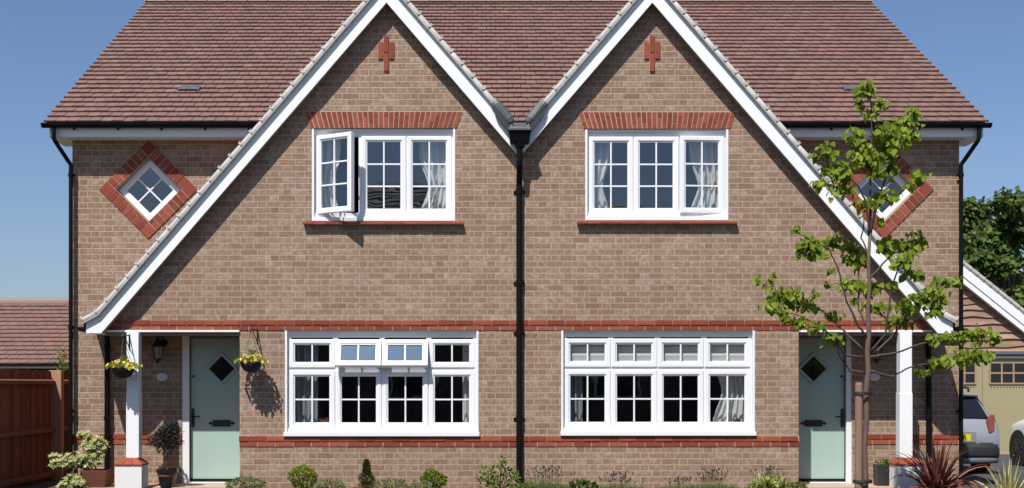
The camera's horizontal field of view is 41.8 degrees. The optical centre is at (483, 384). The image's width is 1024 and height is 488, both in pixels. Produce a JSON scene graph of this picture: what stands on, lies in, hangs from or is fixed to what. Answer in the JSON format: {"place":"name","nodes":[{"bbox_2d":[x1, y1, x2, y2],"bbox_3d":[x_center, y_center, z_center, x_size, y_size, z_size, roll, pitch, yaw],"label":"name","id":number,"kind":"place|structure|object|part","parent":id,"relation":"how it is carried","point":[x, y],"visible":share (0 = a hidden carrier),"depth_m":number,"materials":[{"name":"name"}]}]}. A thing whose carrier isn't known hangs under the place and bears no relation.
{"place":"outdoors","nodes":[
{"label":"outdoors","id":0,"kind":"place"},
{"bbox_2d":[0,298,68,371],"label":"tiled garage","id":1,"kind":"structure","parent":0,"point":[34,334],"depth_m":26.39,"materials":[{"name":"tile"}]},
{"bbox_2d":[86,483,243,487],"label":"porch paving","id":2,"kind":"structure","parent":0,"point":[202,485],"depth_m":18.35,"materials":[{"name":"stone"}]},
{"bbox_2d":[144,420,185,487],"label":"potted olive","id":3,"kind":"object","parent":2,"relation":"on","point":[166,477],"visible":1,"depth_m":17.98,"materials":[{"name":"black plant"}]},
{"bbox_2d":[318,418,328,421],"bbox_3d":[-2.180,0.526,18.300,0.143,0.125,0.143,0,0,0],"label":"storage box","id":4,"kind":"object","parent":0,"point":[323,419],"visible":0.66,"depth_m":18.23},
{"bbox_2d":[17,476,996,487],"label":"plot ground","id":5,"kind":"structure","parent":0,"point":[48,484],"depth_m":19.36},
{"bbox_2d":[0,369,68,487],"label":"closeboard fence","id":6,"kind":"object","parent":5,"relation":"on","point":[34,420],"visible":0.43,"depth_m":19.18,"materials":[{"name":"brown wood"}]},
{"bbox_2d":[53,345,68,371],"bbox_3d":[-7.197,0.417,23.001,0.402,2.192,0.395,0,0,-42],"label":"garden shrub","id":7,"kind":"object","parent":5,"relation":"on","point":[66,367],"visible":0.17,"depth_m":22.98,"materials":[{"name":"green plant"}]},
{"bbox_2d":[41,0,517,487],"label":"brick house","id":8,"kind":"structure","parent":5,"relation":"on","point":[320,195],"depth_m":18.00,"materials":[{"name":"brown brick"}]},
{"bbox_2d":[105,334,142,377],"bbox_3d":[-4.739,-0.372,17.701,0.493,0.589,0.424,0,0,0],"label":"hanging basket","id":9,"kind":"object","parent":8,"relation":"hanging from","point":[127,371],"visible":1,"depth_m":17.62,"materials":[{"name":"black metal"}]},
{"bbox_2d":[118,159,180,220],"bbox_3d":[-4.675,-2.715,18.823,0.891,0.891,0.054,0,0,0],"label":"lozenge window","id":10,"kind":"structure","parent":8,"relation":"in","point":[149,164],"depth_m":18.79,"materials":[{"name":"white plastic"}]},
{"bbox_2d":[152,336,167,362],"bbox_3d":[-4.501,-0.495,18.642,0.139,0.409,0.234,0,0,30],"label":"wall lantern","id":11,"kind":"object","parent":8,"relation":"attached to","point":[158,345],"depth_m":18.59,"materials":[{"name":"black metal"}]},
{"bbox_2d":[156,373,167,380],"bbox_3d":[-4.484,-0.100,18.712,0.158,0.106,0.014,0,0,0],"label":"house plaque","id":12,"kind":"object","parent":8,"relation":"attached to","point":[161,376],"visible":1,"depth_m":18.71,"materials":[{"name":"ceramic"}]},
{"bbox_2d":[191,338,239,480],"bbox_3d":[-3.670,0.358,18.810,0.876,2.005,0.109,0,0,0],"label":"door","id":13,"kind":"structure","parent":8,"relation":"in","point":[215,376],"depth_m":18.82,"materials":[{"name":"green paint"}]},
{"bbox_2d":[234,329,268,371],"bbox_3d":[-3.077,-0.449,17.743,0.454,0.585,0.437,0,0,-25],"label":"hanging basket","id":14,"kind":"object","parent":8,"relation":"hanging from","point":[252,366],"visible":1,"depth_m":17.66,"materials":[{"name":"black metal"}]},
{"bbox_2d":[283,330,479,435],"bbox_3d":[-1.364,-0.014,18.079,2.624,1.428,0.392,0,0,0],"label":"window","id":15,"kind":"structure","parent":8,"relation":"in","point":[382,358],"depth_m":18.04,"materials":[{"name":"white plastic"}]},
{"bbox_2d":[312,128,454,220],"bbox_3d":[-1.340,-2.810,17.994,1.924,1.244,0.568,0,0,0],"label":"window","id":16,"kind":"structure","parent":8,"relation":"in","point":[436,146],"depth_m":18.04,"materials":[{"name":"white plastic"}]},
{"bbox_2d":[49,484,991,487],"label":"planting bed","id":17,"kind":"object","parent":5,"relation":"on","point":[967,486],"visible":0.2,"depth_m":18.29,"materials":[{"name":"soil"}]},
{"bbox_2d":[47,430,113,487],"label":"potted shrub","id":18,"kind":"object","parent":17,"relation":"on","point":[94,447],"visible":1,"depth_m":18.01,"materials":[{"name":"green plant"}]},
{"bbox_2d":[225,475,266,487],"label":"hebe shrub","id":19,"kind":"object","parent":17,"relation":"on","point":[236,481],"visible":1,"depth_m":17.63,"materials":[{"name":"green plant"}]},
{"bbox_2d":[286,464,317,487],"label":"box ball","id":20,"kind":"object","parent":17,"relation":"on","point":[308,474],"visible":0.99,"depth_m":17.52,"materials":[{"name":"green plant"}]},
{"bbox_2d":[310,477,346,487],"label":"hebe shrub","id":21,"kind":"object","parent":17,"relation":"on","point":[325,484],"visible":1,"depth_m":17.35,"materials":[{"name":"green plant"}]},
{"bbox_2d":[358,458,376,487],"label":"dwarf conifer","id":22,"kind":"object","parent":17,"relation":"on","point":[366,472],"visible":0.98,"depth_m":17.54,"materials":[{"name":"green plant"}]},
{"bbox_2d":[369,477,414,487],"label":"hebe shrub","id":23,"kind":"object","parent":17,"relation":"on","point":[400,483],"visible":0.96,"depth_m":17.41,"materials":[{"name":"green plant"}]},
{"bbox_2d":[404,480,434,487],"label":"hebe shrub","id":24,"kind":"object","parent":17,"relation":"on","point":[416,483],"visible":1,"depth_m":17.22,"materials":[{"name":"green plant"}]},
{"bbox_2d":[419,468,447,487],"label":"box ball","id":25,"kind":"object","parent":17,"relation":"on","point":[431,474],"visible":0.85,"depth_m":17.51,"materials":[{"name":"green plant"}]},
{"bbox_2d":[475,455,520,487],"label":"rose bush","id":26,"kind":"object","parent":17,"relation":"on","point":[493,477],"visible":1,"depth_m":17.52,"materials":[{"name":"green plant"}]},
{"bbox_2d":[509,480,536,487],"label":"spurge shrub","id":27,"kind":"object","parent":17,"relation":"on","point":[526,484],"visible":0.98,"depth_m":17.39,"materials":[{"name":"green plant"}]},
{"bbox_2d":[520,465,575,487],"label":"lavender","id":28,"kind":"object","parent":17,"relation":"on","point":[542,484],"visible":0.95,"depth_m":17.53,"materials":[{"name":"green plant"}]},
{"bbox_2d":[569,478,598,487],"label":"laurel shrub","id":29,"kind":"object","parent":17,"relation":"on","point":[583,482],"visible":0.99,"depth_m":17.47,"materials":[{"name":"green plant"}]},
{"bbox_2d":[599,470,644,487],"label":"lavender","id":30,"kind":"object","parent":17,"relation":"on","point":[623,478],"visible":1,"depth_m":17.61,"materials":[{"name":"green plant"}]},
{"bbox_2d":[655,475,702,487],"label":"lavender","id":31,"kind":"object","parent":17,"relation":"on","point":[677,485],"visible":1,"depth_m":17.54,"materials":[{"name":"green plant"}]},
{"bbox_2d":[687,467,739,487],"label":"lavender","id":32,"kind":"object","parent":17,"relation":"on","point":[711,485],"visible":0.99,"depth_m":17.56,"materials":[{"name":"green plant"}]},
{"bbox_2d":[744,465,788,487],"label":"lavender","id":33,"kind":"object","parent":17,"relation":"on","point":[767,470],"visible":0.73,"depth_m":17.77,"materials":[{"name":"green plant"}]},
{"bbox_2d":[748,473,786,487],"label":"euonymus shrub","id":34,"kind":"object","parent":17,"relation":"on","point":[762,481],"visible":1,"depth_m":17.48,"materials":[{"name":"yellow plant"}]},
{"bbox_2d":[786,481,807,487],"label":"spurge shrub","id":35,"kind":"object","parent":17,"relation":"on","point":[797,484],"visible":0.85,"depth_m":17.62,"materials":[{"name":"green plant"}]},
{"bbox_2d":[892,430,992,487],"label":"phormium","id":36,"kind":"object","parent":17,"relation":"on","point":[938,473],"visible":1,"depth_m":17.17,"materials":[{"name":"red plant"}]},
{"bbox_2d":[974,458,1023,487],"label":"striped grass","id":37,"kind":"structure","parent":17,"relation":"on","point":[1007,479],"depth_m":16.76,"materials":[{"name":"green plant"}]},
{"bbox_2d":[510,0,991,487],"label":"brick house","id":38,"kind":"structure","parent":5,"relation":"on","point":[671,199],"depth_m":18.00,"materials":[{"name":"brown brick"}]},
{"bbox_2d":[491,99,547,485],"bbox_3d":[0.480,-1.183,18.008,0.768,5.206,0.705,0,0,0],"label":"rainwater pipe","id":39,"kind":"object","parent":38,"relation":"attached to","point":[519,136],"visible":1,"depth_m":17.90,"materials":[{"name":"black plastic"}]},
{"bbox_2d":[585,129,727,219],"bbox_3d":[2.328,-2.810,18.123,1.920,1.228,0.285,0,0,0],"label":"window","id":40,"kind":"structure","parent":38,"relation":"in","point":[708,148],"depth_m":18.04,"materials":[{"name":"white plastic"}]},
{"bbox_2d":[560,330,755,435],"bbox_3d":[2.344,-0.022,18.113,2.624,1.428,0.329,0,0,0],"label":"window","id":41,"kind":"structure","parent":38,"relation":"in","point":[729,356],"depth_m":18.05,"materials":[{"name":"white plastic"}]},
{"bbox_2d":[799,338,844,480],"bbox_3d":[4.630,0.358,18.810,0.876,2.005,0.109,0,0,0],"label":"door","id":42,"kind":"structure","parent":38,"relation":"in","point":[821,370],"depth_m":18.82,"materials":[{"name":"green paint"}]},
{"bbox_2d":[870,373,879,380],"bbox_3d":[5.458,-0.100,18.712,0.158,0.106,0.014,0,0,0],"label":"house plaque","id":43,"kind":"object","parent":38,"relation":"attached to","point":[874,376],"visible":0.79,"depth_m":18.70,"materials":[{"name":"ceramic"}]},
{"bbox_2d":[871,336,882,362],"bbox_3d":[5.475,-0.495,18.642,0.139,0.409,0.234,0,0,30],"label":"wall lantern","id":44,"kind":"object","parent":38,"relation":"attached to","point":[876,359],"depth_m":18.59,"materials":[{"name":"black metal"}]},
{"bbox_2d":[855,161,910,219],"bbox_3d":[5.595,-2.715,18.823,0.891,0.891,0.054,0,0,0],"label":"lozenge window","id":45,"kind":"structure","parent":38,"relation":"in","point":[898,179],"depth_m":18.79,"materials":[{"name":"white plastic"}]},
{"bbox_2d":[853,382,871,487],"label":"tree stake","id":46,"kind":"object","parent":5,"relation":"on","point":[858,480],"visible":1,"depth_m":14.94,"materials":[{"name":"wood"}]},
{"bbox_2d":[752,79,1001,487],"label":"young tree","id":47,"kind":"object","parent":5,"relation":"on","point":[887,149],"visible":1,"depth_m":14.99,"materials":[{"name":"green plant"}]},
{"bbox_2d":[0,0,1023,297],"label":"sky","id":48,"kind":"structure","parent":0,"point":[46,46],"materials":[{"name":"blue"}]},
{"bbox_2d":[799,483,892,487],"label":"porch paving","id":49,"kind":"structure","parent":0,"point":[830,485],"depth_m":18.35,"materials":[{"name":"stone"}]},
{"bbox_2d":[873,459,889,485],"bbox_3d":[5.484,1.202,18.360,0.244,0.370,0.257,0,0,0],"label":"potted fern","id":50,"kind":"object","parent":49,"relation":"on","point":[880,474],"visible":0.84,"depth_m":18.26,"materials":[{"name":"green plant"}]},
{"bbox_2d":[963,260,1023,454],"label":"timber garage","id":51,"kind":"structure","parent":0,"point":[996,385],"depth_m":30.48,"materials":[{"name":"wood"}]},
{"bbox_2d":[963,359,981,402],"bbox_3d":[10.072,0.495,30.542,2.565,2.155,0.076,0,0,0],"label":"garage door","id":52,"kind":"structure","parent":51,"relation":"in","point":[972,376],"depth_m":30.53,"materials":[{"name":"paint"}]},
{"bbox_2d":[982,358,1023,452],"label":"garage door","id":53,"kind":"structure","parent":51,"relation":"in","point":[1003,378],"depth_m":30.53,"materials":[{"name":"paint"}]},
{"bbox_2d":[963,455,1023,487],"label":"driveway","id":54,"kind":"structure","parent":0,"point":[989,479],"depth_m":23.99,"materials":[{"name":"grey asphalt"}]},
{"bbox_2d":[963,386,999,471],"bbox_3d":[8.342,0.817,25.712,1.724,1.567,4.202,0,0,0],"label":"silver car","id":55,"kind":"object","parent":54,"relation":"on","point":[980,433],"visible":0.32,"depth_m":23.73,"materials":[{"name":"paint"}]},
{"bbox_3d":[8.342,0.420,23.943,1.229,0.412,0.298,0,0,0],"label":"rear window","id":56,"kind":"part","parent":55,"relation":"part of","materials":[{"name":"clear glass"}]},
{"bbox_2d":[1009,419,1023,465],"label":"white car","id":57,"kind":"object","parent":54,"relation":"on","point":[1016,447],"visible":0.98,"depth_m":26.26,"materials":[{"name":"paint"}]},
{"bbox_3d":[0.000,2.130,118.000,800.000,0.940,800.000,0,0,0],"label":"ground","id":58,"kind":"structure","parent":0,"visible":0},
{"bbox_2d":[963,185,1023,296],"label":"broadleaf tree","id":59,"kind":"object","parent":58,"relation":"on","point":[1003,233],"visible":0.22,"depth_m":42.25,"materials":[{"name":"green plant"}]},
{"bbox_2d":[963,246,1023,307],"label":"broadleaf tree","id":60,"kind":"object","parent":58,"relation":"on","point":[994,268],"visible":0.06,"depth_m":39.43,"materials":[{"name":"green plant"}]},
{"bbox_2d":[963,196,1023,295],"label":"broadleaf tree","id":61,"kind":"object","parent":58,"relation":"on","point":[974,212],"visible":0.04,"depth_m":46.52,"materials":[{"name":"green plant"}]},
{"bbox_2d":[1001,192,1023,281],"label":"broadleaf tree","id":62,"kind":"object","parent":58,"relation":"on","point":[1022,198],"visible":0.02,"depth_m":50.55,"materials":[{"name":"green plant"}]}
]}

